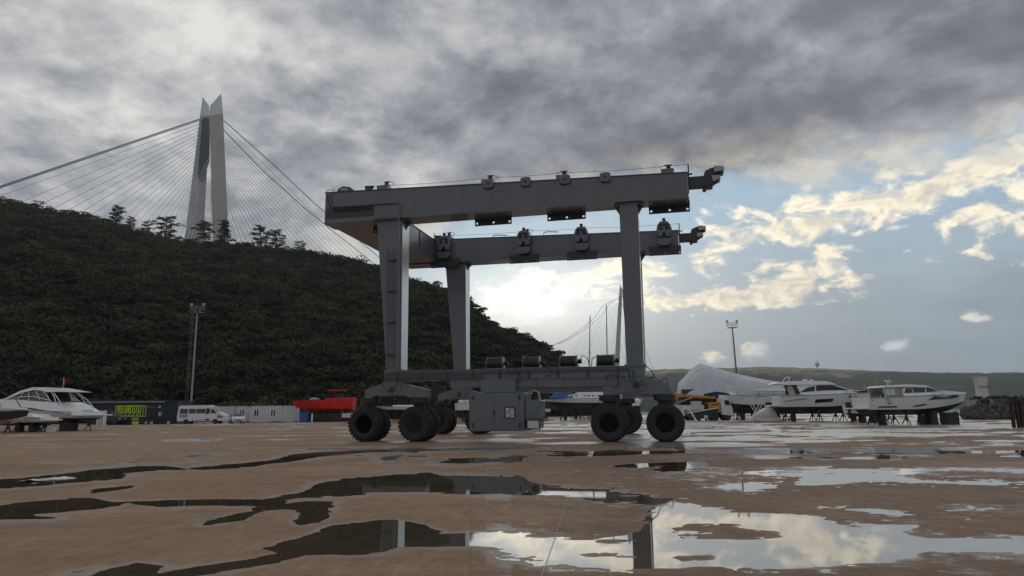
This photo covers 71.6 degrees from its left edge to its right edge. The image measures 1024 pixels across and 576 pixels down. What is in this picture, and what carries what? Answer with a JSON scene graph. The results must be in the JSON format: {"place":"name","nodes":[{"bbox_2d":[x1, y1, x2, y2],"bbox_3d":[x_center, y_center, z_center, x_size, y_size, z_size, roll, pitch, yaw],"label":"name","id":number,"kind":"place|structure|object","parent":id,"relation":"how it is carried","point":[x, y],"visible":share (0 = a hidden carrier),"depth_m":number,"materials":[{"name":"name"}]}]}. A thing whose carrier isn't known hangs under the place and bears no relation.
{"place":"outdoors","nodes":[
{"label":"outdoors","id":0,"kind":"place"},
{"bbox_2d":[0,210,590,423],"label":"hill","id":1,"kind":"structure","parent":0,"point":[344,380],"depth_m":213.73,"materials":[{"name":"plant"}]},
{"bbox_2d":[109,205,126,225],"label":"pine tree","id":2,"kind":"object","parent":1,"relation":"on","point":[119,217],"visible":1,"depth_m":368.57,"materials":[{"name":"green plant"}]},
{"bbox_2d":[125,215,136,227],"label":"pine tree","id":3,"kind":"object","parent":1,"relation":"on","point":[130,218],"visible":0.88,"depth_m":371.36,"materials":[{"name":"green plant"}]},
{"bbox_2d":[140,220,155,232],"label":"pine tree","id":4,"kind":"object","parent":1,"relation":"on","point":[146,225],"visible":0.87,"depth_m":374.42,"materials":[{"name":"green plant"}]},
{"bbox_2d":[150,215,185,238],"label":"pine tree","id":5,"kind":"object","parent":1,"relation":"on","point":[168,226],"visible":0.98,"depth_m":378.85,"materials":[{"name":"green plant"}]},
{"bbox_2d":[190,220,215,242],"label":"pine tree","id":6,"kind":"object","parent":1,"relation":"on","point":[203,226],"visible":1,"depth_m":383.62,"materials":[{"name":"green plant"}]},
{"bbox_2d":[216,219,236,242],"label":"pine tree","id":7,"kind":"object","parent":1,"relation":"on","point":[224,228],"visible":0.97,"depth_m":381.49,"materials":[{"name":"green plant"}]},
{"bbox_2d":[250,225,271,245],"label":"pine tree","id":8,"kind":"object","parent":1,"relation":"on","point":[259,240],"visible":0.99,"depth_m":377.09,"materials":[{"name":"green plant"}]},
{"bbox_2d":[266,229,286,247],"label":"pine tree","id":9,"kind":"object","parent":1,"relation":"on","point":[275,239],"visible":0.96,"depth_m":375.14,"materials":[{"name":"green plant"}]},
{"bbox_2d":[0,196,586,418],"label":"hillside wood","id":10,"kind":"object","parent":1,"relation":"on","point":[40,337],"visible":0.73,"depth_m":190.30,"materials":[{"name":"green plant"}]},
{"bbox_2d":[293,241,306,251],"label":"pine tree","id":11,"kind":"object","parent":1,"relation":"on","point":[299,246],"visible":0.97,"depth_m":371.46,"materials":[{"name":"green plant"}]},
{"bbox_2d":[0,94,656,377],"bbox_3d":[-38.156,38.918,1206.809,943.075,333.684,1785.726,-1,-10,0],"label":"suspension bridge","id":12,"kind":"structure","parent":1,"relation":"on","point":[210,137],"depth_m":732.54,"materials":[{"name":"concrete"}]},
{"bbox_2d":[0,414,1023,575],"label":"concrete yard","id":13,"kind":"structure","parent":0,"point":[94,541],"depth_m":11.78,"materials":[{"name":"concrete"}]},
{"bbox_2d":[3,422,11,433],"bbox_3d":[-40.120,11.117,56.527,0.636,0.922,0.594,5,-11,-28],"label":"boat stand","id":14,"kind":"object","parent":13,"relation":"on","point":[7,427],"visible":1,"depth_m":56.55,"materials":[{"name":"black metal"}]},
{"bbox_2d":[15,426,24,431],"bbox_3d":[-42.479,12.155,61.282,0.500,0.543,0.550,-2,-10,8],"label":"keel block","id":15,"kind":"object","parent":13,"relation":"on","point":[21,428],"depth_m":61.15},
{"bbox_2d":[0,410,62,425],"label":"motor boat","id":16,"kind":"object","parent":15,"relation":"on","point":[34,419],"visible":0.56,"depth_m":60.67,"materials":[{"name":"white plastic"}]},
{"bbox_2d":[28,426,37,431],"bbox_3d":[-41.192,12.113,61.104,0.500,0.543,0.550,-2,-10,8],"label":"keel block","id":17,"kind":"object","parent":13,"relation":"on","point":[35,428],"depth_m":60.92,"materials":[{"name":"wood"}]},
{"bbox_2d":[46,427,56,432],"bbox_3d":[-38.531,11.859,59.405,0.660,0.420,0.660,1,-10,-11],"label":"crate","id":18,"kind":"object","parent":13,"relation":"on","point":[51,429],"visible":0.97,"depth_m":59.14,"materials":[{"name":"plastic"}]},
{"bbox_2d":[59,423,74,430],"bbox_3d":[-40.292,12.567,64.277,1.100,0.718,0.650,-4,-10,17],"label":"keel block","id":19,"kind":"object","parent":13,"relation":"on","point":[62,426],"depth_m":64.03,"materials":[{"name":"wood"}]},
{"bbox_2d":[70,422,78,430],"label":"keel block","id":20,"kind":"object","parent":13,"relation":"on","point":[76,426],"depth_m":65.26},
{"bbox_2d":[0,379,112,421],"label":"motor yacht","id":21,"kind":"object","parent":20,"relation":"on","point":[50,401],"visible":0.91,"depth_m":65.34,"materials":[{"name":"white plastic"}]},
{"bbox_2d":[4,396,50,400],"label":"window frame","id":22,"kind":"structure","parent":21,"relation":"in","point":[23,396],"depth_m":65.44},
{"bbox_2d":[96,411,106,425],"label":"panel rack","id":23,"kind":"object","parent":13,"relation":"on","point":[101,422],"visible":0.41,"depth_m":90.44,"materials":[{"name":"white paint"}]},
{"bbox_2d":[90,486,133,492],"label":"puddle","id":24,"kind":"object","parent":13,"relation":"on","point":[98,490],"visible":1,"depth_m":13.54,"materials":[{"name":"liquid"}]},
{"bbox_2d":[106,411,126,424],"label":"pickup","id":25,"kind":"object","parent":13,"relation":"on","point":[115,417],"visible":0.79,"depth_m":98.54,"materials":[{"name":"black metal"}]},
{"bbox_2d":[115,405,145,424],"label":"work platform","id":26,"kind":"structure","parent":13,"relation":"on","point":[133,420],"depth_m":99.77,"materials":[{"name":"paint"}]},
{"bbox_2d":[86,400,192,424],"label":"workshop shed","id":27,"kind":"structure","parent":13,"relation":"on","point":[161,411],"depth_m":105.73,"materials":[{"name":"metal"}]},
{"bbox_2d":[102,407,117,423],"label":"shed door","id":28,"kind":"structure","parent":27,"relation":"in","point":[104,408],"depth_m":105.60,"materials":[{"name":"metal"}]},
{"bbox_2d":[145,408,156,423],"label":"shed door","id":29,"kind":"structure","parent":27,"relation":"in","point":[150,412],"depth_m":105.65,"materials":[{"name":"black metal"}]},
{"bbox_2d":[162,438,221,441],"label":"puddle","id":30,"kind":"object","parent":13,"relation":"on","point":[191,440],"visible":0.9,"depth_m":38.50,"materials":[{"name":"liquid"}]},
{"bbox_2d":[185,303,204,400],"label":"floodlight mast","id":31,"kind":"object","parent":13,"relation":"on","point":[193,312],"visible":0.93,"depth_m":121.94,"materials":[{"name":"metal"}]},
{"bbox_2d":[177,405,229,423],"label":"minibus","id":32,"kind":"object","parent":13,"relation":"on","point":[187,414],"visible":1,"depth_m":101.66,"materials":[{"name":"white paint"}]},
{"bbox_2d":[180,409,187,413],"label":"side window","id":33,"kind":"structure","parent":32,"relation":"in","point":[182,411],"depth_m":101.65,"materials":[{"name":"black glass"}]},
{"bbox_2d":[196,414,204,419],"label":"sliding door","id":34,"kind":"structure","parent":32,"relation":"in","point":[198,416],"depth_m":101.50,"materials":[{"name":"white paint"}]},
{"bbox_2d":[196,409,205,412],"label":"side window","id":35,"kind":"structure","parent":32,"relation":"in","point":[198,410],"depth_m":101.74,"materials":[{"name":"black glass"}]},
{"bbox_2d":[171,424,242,425],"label":"puddle","id":36,"kind":"object","parent":13,"relation":"on","point":[209,424],"visible":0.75,"depth_m":95.36,"materials":[{"name":"liquid"}]},
{"bbox_2d":[217,406,235,421],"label":"site cabin","id":37,"kind":"object","parent":13,"relation":"on","point":[229,410],"visible":0.34,"depth_m":116.44,"materials":[{"name":"metal"}]},
{"bbox_2d":[229,413,244,423],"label":"car","id":38,"kind":"object","parent":13,"relation":"on","point":[237,417],"visible":0.94,"depth_m":103.59,"materials":[{"name":"white paint"}]},
{"bbox_2d":[236,406,250,421],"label":"site cabin","id":39,"kind":"object","parent":13,"relation":"on","point":[245,411],"visible":0.57,"depth_m":116.04,"materials":[{"name":"metal"}]},
{"bbox_2d":[250,406,269,421],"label":"site cabin","id":40,"kind":"object","parent":13,"relation":"on","point":[259,413],"visible":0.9,"depth_m":114.32,"materials":[{"name":"metal"}]},
{"bbox_2d":[253,409,259,416],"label":"window","id":41,"kind":"structure","parent":40,"relation":"in","point":[256,411],"depth_m":114.32,"materials":[{"name":"white paint"}]},
{"bbox_2d":[0,447,540,487],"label":"puddle","id":42,"kind":"object","parent":13,"relation":"on","point":[98,475],"visible":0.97,"depth_m":18.72,"materials":[{"name":"liquid"}]},
{"bbox_2d":[21,476,73,480],"bbox_3d":[-10.248,4.196,15.636,0.974,0.045,0.800,-1,-10,0],"label":"plastic sheet","id":43,"kind":"object","parent":42,"relation":"on","point":[56,478],"visible":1,"depth_m":15.63,"materials":[{"name":"plastic"}]},
{"bbox_2d":[269,406,282,421],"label":"site cabin","id":44,"kind":"object","parent":13,"relation":"on","point":[276,413],"visible":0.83,"depth_m":114.31,"materials":[{"name":"metal"}]},
{"bbox_2d":[270,409,275,416],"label":"window","id":45,"kind":"structure","parent":44,"relation":"in","point":[272,411],"depth_m":114.32,"materials":[{"name":"white paint"}]},
{"bbox_2d":[282,406,299,421],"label":"site cabin","id":46,"kind":"object","parent":13,"relation":"on","point":[290,413],"visible":0.89,"depth_m":114.37,"materials":[{"name":"metal"}]},
{"bbox_2d":[299,412,308,421],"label":"bin","id":47,"kind":"object","parent":13,"relation":"on","point":[303,416],"visible":0.83,"depth_m":109.80,"materials":[{"name":"plastic"}]},
{"bbox_2d":[307,409,347,421],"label":"boat cradle","id":48,"kind":"object","parent":13,"relation":"on","point":[326,417],"visible":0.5,"depth_m":112.29,"materials":[{"name":"metal"}]},
{"bbox_2d":[292,390,355,411],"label":"workboat","id":49,"kind":"object","parent":48,"relation":"on","point":[346,404],"visible":0.98,"depth_m":112.37,"materials":[{"name":"red paint"}]},
{"bbox_2d":[440,455,539,462],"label":"puddle","id":50,"kind":"object","parent":13,"relation":"on","point":[513,458],"visible":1,"depth_m":20.94,"materials":[{"name":"liquid"}]},
{"bbox_2d":[0,472,1023,575],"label":"puddle","id":51,"kind":"object","parent":13,"relation":"on","point":[806,541],"visible":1,"depth_m":7.91,"materials":[{"name":"liquid"}]},
{"bbox_2d":[541,494,568,575],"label":"cord","id":52,"kind":"object","parent":51,"relation":"on","point":[554,537],"visible":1,"depth_m":7.78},
{"bbox_2d":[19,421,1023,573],"bbox_3d":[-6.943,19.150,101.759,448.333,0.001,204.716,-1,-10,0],"label":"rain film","id":53,"kind":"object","parent":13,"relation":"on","point":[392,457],"visible":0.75,"depth_m":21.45,"materials":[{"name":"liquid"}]},
{"bbox_2d":[323,164,723,441],"bbox_3d":[1.412,1.560,40.019,20.268,13.428,12.918,-3,-10,13],"label":"boat hoist","id":54,"kind":"object","parent":13,"relation":"on","point":[383,219],"visible":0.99,"depth_m":35.17,"materials":[{"name":"grey paint"}]},
{"bbox_2d":[564,407,566,419],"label":"keel block","id":55,"kind":"object","parent":13,"relation":"on","point":[565,412],"depth_m":106.09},
{"bbox_2d":[614,461,710,471],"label":"puddle","id":56,"kind":"object","parent":13,"relation":"on","point":[673,466],"visible":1,"depth_m":18.12,"materials":[{"name":"liquid"}]},
{"bbox_2d":[681,406,697,421],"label":"boat arch","id":57,"kind":"object","parent":13,"relation":"on","point":[689,410],"visible":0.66,"depth_m":86.56,"materials":[{"name":"metal"}]},
{"bbox_2d":[369,412,1023,460],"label":"puddle","id":58,"kind":"object","parent":13,"relation":"on","point":[644,435],"visible":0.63,"depth_m":35.15,"materials":[{"name":"liquid"}]},
{"bbox_2d":[685,407,718,420],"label":"boat trailer","id":59,"kind":"object","parent":13,"relation":"on","point":[700,414],"visible":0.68,"depth_m":87.81,"materials":[{"name":"metal"}]},
{"bbox_2d":[673,393,733,419],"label":"crane truck","id":60,"kind":"object","parent":13,"relation":"on","point":[725,411],"visible":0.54,"depth_m":92.63,"materials":[{"name":"yellow metal"}]},
{"bbox_2d":[726,320,739,413],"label":"floodlight mast","id":61,"kind":"object","parent":13,"relation":"on","point":[736,322],"visible":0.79,"depth_m":150.12,"materials":[{"name":"metal"}]},
{"bbox_2d":[717,481,783,491],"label":"puddle","id":62,"kind":"object","parent":13,"relation":"on","point":[750,487],"visible":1,"depth_m":13.07,"materials":[{"name":"liquid"}]},
{"bbox_2d":[752,413,761,421],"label":"hose reel","id":63,"kind":"object","parent":13,"relation":"on","point":[753,417],"visible":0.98,"depth_m":77.51,"materials":[{"name":"white paint"}]},
{"bbox_2d":[745,406,780,421],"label":"boat mould","id":64,"kind":"object","parent":13,"relation":"on","point":[768,414],"visible":0.88,"depth_m":79.93,"materials":[{"name":"white paint"}]},
{"bbox_2d":[858,417,866,422],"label":"keel block","id":65,"kind":"object","parent":13,"relation":"on","point":[860,419],"depth_m":69.24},
{"bbox_2d":[842,386,880,417],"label":"cabin boat","id":66,"kind":"object","parent":65,"relation":"on","point":[850,413],"visible":0.42,"depth_m":69.32,"materials":[{"name":"white plastic"}]},
{"bbox_2d":[870,416,877,422],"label":"keel block","id":67,"kind":"object","parent":13,"relation":"on","point":[874,418],"depth_m":69.80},
{"bbox_2d":[844,508,912,516],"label":"puddle","id":68,"kind":"object","parent":13,"relation":"on","point":[894,513],"visible":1,"depth_m":9.75,"materials":[{"name":"liquid"}]},
{"bbox_2d":[739,466,1023,485],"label":"puddle","id":69,"kind":"object","parent":13,"relation":"on","point":[821,476],"visible":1,"depth_m":15.08,"materials":[{"name":"liquid"}]},
{"bbox_2d":[877,415,886,424],"bbox_3d":[31.254,11.154,60.014,0.500,0.813,0.550,0,-10,-3],"label":"keel block","id":70,"kind":"object","parent":13,"relation":"on","point":[883,421],"depth_m":59.81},
{"bbox_2d":[878,412,887,424],"bbox_3d":[30.871,10.866,59.097,0.692,1.074,0.741,-9,-13,40],"label":"boat stand","id":71,"kind":"object","parent":13,"relation":"on","point":[881,418],"visible":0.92,"depth_m":59.06,"materials":[{"name":"black metal"}]},
{"bbox_2d":[902,412,911,424],"bbox_3d":[32.951,10.862,59.181,0.741,1.074,0.692,5,-11,-27],"label":"boat stand","id":72,"kind":"object","parent":13,"relation":"on","point":[906,418],"visible":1,"depth_m":59.21,"materials":[{"name":"black metal"}]},
{"bbox_2d":[917,415,926,424],"bbox_3d":[34.750,11.155,60.194,0.500,0.813,0.550,0,-10,-3],"label":"keel block","id":73,"kind":"object","parent":13,"relation":"on","point":[922,419],"depth_m":59.97,"materials":[{"name":"wood"}]},
{"bbox_2d":[926,412,937,424],"bbox_3d":[35.458,11.030,60.050,0.750,0.998,0.650,0,-10,-6],"label":"keel block","id":74,"kind":"object","parent":13,"relation":"on","point":[928,416],"depth_m":59.80,"materials":[{"name":"wood"}]},
{"bbox_2d":[845,376,965,414],"bbox_3d":[33.817,9.134,60.503,10.067,3.280,3.043,0,-10,-3],"label":"motor yacht","id":75,"kind":"object","parent":74,"relation":"on","point":[912,399],"visible":1,"depth_m":59.39,"materials":[{"name":"white plastic"}]},
{"bbox_2d":[913,388,924,392],"bbox_3d":[34.064,8.546,59.434,1.050,0.430,0.152,0,-10,-3],"label":"side window","id":76,"kind":"structure","parent":75,"relation":"in","point":[916,390],"depth_m":59.41,"materials":[{"name":"black glass"}]},
{"bbox_2d":[929,395,958,399],"bbox_3d":[36.255,9.188,59.529,3.410,0.400,0.202,2,-10,-17],"label":"hull window","id":77,"kind":"structure","parent":75,"relation":"in","point":[954,396],"depth_m":59.39,"materials":[{"name":"black glass"}]},
{"bbox_2d":[929,411,938,424],"bbox_3d":[35.274,10.853,59.377,0.722,1.120,0.772,-1,-10,4],"label":"boat stand","id":78,"kind":"object","parent":13,"relation":"on","point":[933,416],"visible":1,"depth_m":59.29,"materials":[{"name":"black metal"}]},
{"bbox_2d":[939,412,959,423],"bbox_3d":[37.145,11.064,60.334,1.100,0.998,1.050,-1,-10,0],"label":"keel block","id":79,"kind":"object","parent":13,"relation":"on","point":[949,418],"depth_m":59.90,"materials":[{"name":"black concrete"}]},
{"bbox_2d":[946,505,1003,510],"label":"puddle","id":80,"kind":"object","parent":13,"relation":"on","point":[970,507],"visible":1,"depth_m":9.88,"materials":[{"name":"liquid"}]},
{"bbox_2d":[972,376,988,399],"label":"vent tower","id":81,"kind":"structure","parent":13,"relation":"on","point":[981,386],"depth_m":98.64,"materials":[{"name":"concrete"}]},
{"bbox_2d":[954,395,1023,419],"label":"breakwater","id":82,"kind":"object","parent":13,"relation":"on","point":[983,409],"visible":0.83,"depth_m":82.32,"materials":[{"name":"stone"}]},
{"bbox_2d":[969,395,1018,404],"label":"shrub","id":83,"kind":"object","parent":82,"relation":"on","point":[992,397],"visible":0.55,"depth_m":86.09,"materials":[{"name":"green plant"}]},
{"bbox_2d":[1009,398,1023,427],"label":"steel rack","id":84,"kind":"object","parent":13,"relation":"on","point":[1018,412],"visible":1,"depth_m":49.12,"materials":[{"name":"metal"}]},
{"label":"boat stand","id":85,"kind":"object","parent":13,"relation":"on","visible":0},
{"bbox_2d":[632,399,641,407],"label":"dinghy","id":86,"kind":"object","parent":85,"relation":"on","point":[637,403],"visible":0.54,"depth_m":96.61,"materials":[{"name":"fabric"}]},
{"bbox_3d":[-41.777,11.335,57.572,0.566,0.878,0.606,-5,-11,24],"label":"boat stand","id":87,"kind":"object","parent":13,"relation":"on","visible":0},
{"bbox_2d":[0,406,31,423],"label":"launch","id":88,"kind":"object","parent":87,"relation":"on","point":[11,415],"visible":0.99,"depth_m":56.89,"materials":[{"name":"white plastic"}]},
{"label":"boat stand","id":89,"kind":"object","parent":13,"relation":"on","visible":0},
{"bbox_2d":[340,408,357,419],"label":"motor boat","id":90,"kind":"object","parent":89,"relation":"on","point":[345,416],"visible":0.36,"depth_m":89.96,"materials":[{"name":"white plastic"}]},
{"bbox_2d":[0,0,1023,372],"label":"sky","id":91,"kind":"structure","parent":0,"point":[865,211],"materials":[{"name":"grey"}]},
{"bbox_2d":[718,391,765,412],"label":"motor boat","id":92,"kind":"object","parent":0,"point":[740,401],"visible":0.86,"depth_m":93.76,"materials":[{"name":"white plastic"}]},
{"bbox_2d":[640,409,959,414],"bbox_3d":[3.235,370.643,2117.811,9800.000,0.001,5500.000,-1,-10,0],"label":"sea","id":93,"kind":"structure","parent":0,"point":[647,412],"depth_m":692.58,"materials":[{"name":"liquid"}]},
{"bbox_2d":[638,367,1023,410],"bbox_3d":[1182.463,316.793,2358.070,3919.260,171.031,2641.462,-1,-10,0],"label":"hills","id":94,"kind":"structure","parent":0,"point":[1010,384],"depth_m":2164.45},
{"bbox_2d":[962,400,976,406],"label":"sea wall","id":95,"kind":"structure","parent":0,"point":[966,403],"depth_m":96.20,"materials":[{"name":"concrete"}]},
{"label":"keel block","id":96,"kind":"object","parent":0,"visible":0},
{"bbox_2d":[363,405,413,414],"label":"motor boat","id":97,"kind":"object","parent":96,"relation":"on","point":[398,409],"visible":0.5,"depth_m":93.82,"materials":[{"name":"grey plastic"}]},
{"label":"keel block","id":98,"kind":"object","parent":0,"visible":0},
{"bbox_2d":[455,399,468,412],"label":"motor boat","id":99,"kind":"object","parent":98,"relation":"on","point":[461,406],"visible":0.31,"depth_m":90.06,"materials":[{"name":"white plastic"}]},
{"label":"keel block","id":100,"kind":"object","parent":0,"visible":0},
{"bbox_2d":[752,388,791,406],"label":"motor boat","id":101,"kind":"object","parent":100,"relation":"on","point":[768,398],"visible":0.44,"depth_m":97.81,"materials":[{"name":"white plastic"}]},
{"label":"keel block","id":102,"kind":"object","parent":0,"visible":0},
{"bbox_2d":[764,375,863,413],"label":"motor yacht","id":103,"kind":"object","parent":102,"relation":"on","point":[814,397],"visible":0.83,"depth_m":79.34,"materials":[{"name":"white plastic"}]},
{"bbox_2d":[801,385,846,391],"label":"side window","id":104,"kind":"structure","parent":103,"relation":"in","point":[820,387],"depth_m":79.42,"materials":[{"name":"black glass"}]},
{"bbox_2d":[815,398,833,402],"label":"hull window","id":105,"kind":"structure","parent":103,"relation":"in","point":[817,400],"depth_m":78.93,"materials":[{"name":"black glass"}]},
{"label":"keel block","id":106,"kind":"object","parent":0,"visible":0},
{"bbox_2d":[544,392,603,406],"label":"motor yacht","id":107,"kind":"object","parent":106,"relation":"on","point":[584,400],"visible":0.84,"depth_m":105.69,"materials":[{"name":"white plastic"}]},
{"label":"keel block","id":108,"kind":"object","parent":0,"visible":0},
{"bbox_2d":[558,316,619,413],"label":"sailing yacht","id":109,"kind":"object","parent":108,"relation":"on","point":[585,410],"visible":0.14,"depth_m":117.03,"materials":[{"name":"grey fabric"}]},
{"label":"keel block","id":110,"kind":"object","parent":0,"visible":0},
{"bbox_2d":[602,305,638,408],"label":"sailing yacht","id":111,"kind":"object","parent":110,"relation":"on","point":[607,350],"visible":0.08,"depth_m":124.07,"materials":[{"name":"grey fabric"}]},
{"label":"keel block","id":112,"kind":"object","parent":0,"visible":0},
{"bbox_2d":[430,386,450,402],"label":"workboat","id":113,"kind":"object","parent":112,"relation":"on","point":[436,391],"visible":0.44,"depth_m":97.88,"materials":[{"name":"metal"}]},
{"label":"keel block","id":114,"kind":"object","parent":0,"visible":0},
{"bbox_2d":[677,364,784,404],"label":"wrapped yacht","id":115,"kind":"object","parent":114,"relation":"on","point":[702,380],"visible":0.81,"depth_m":102.06,"materials":[{"name":"plastic"}]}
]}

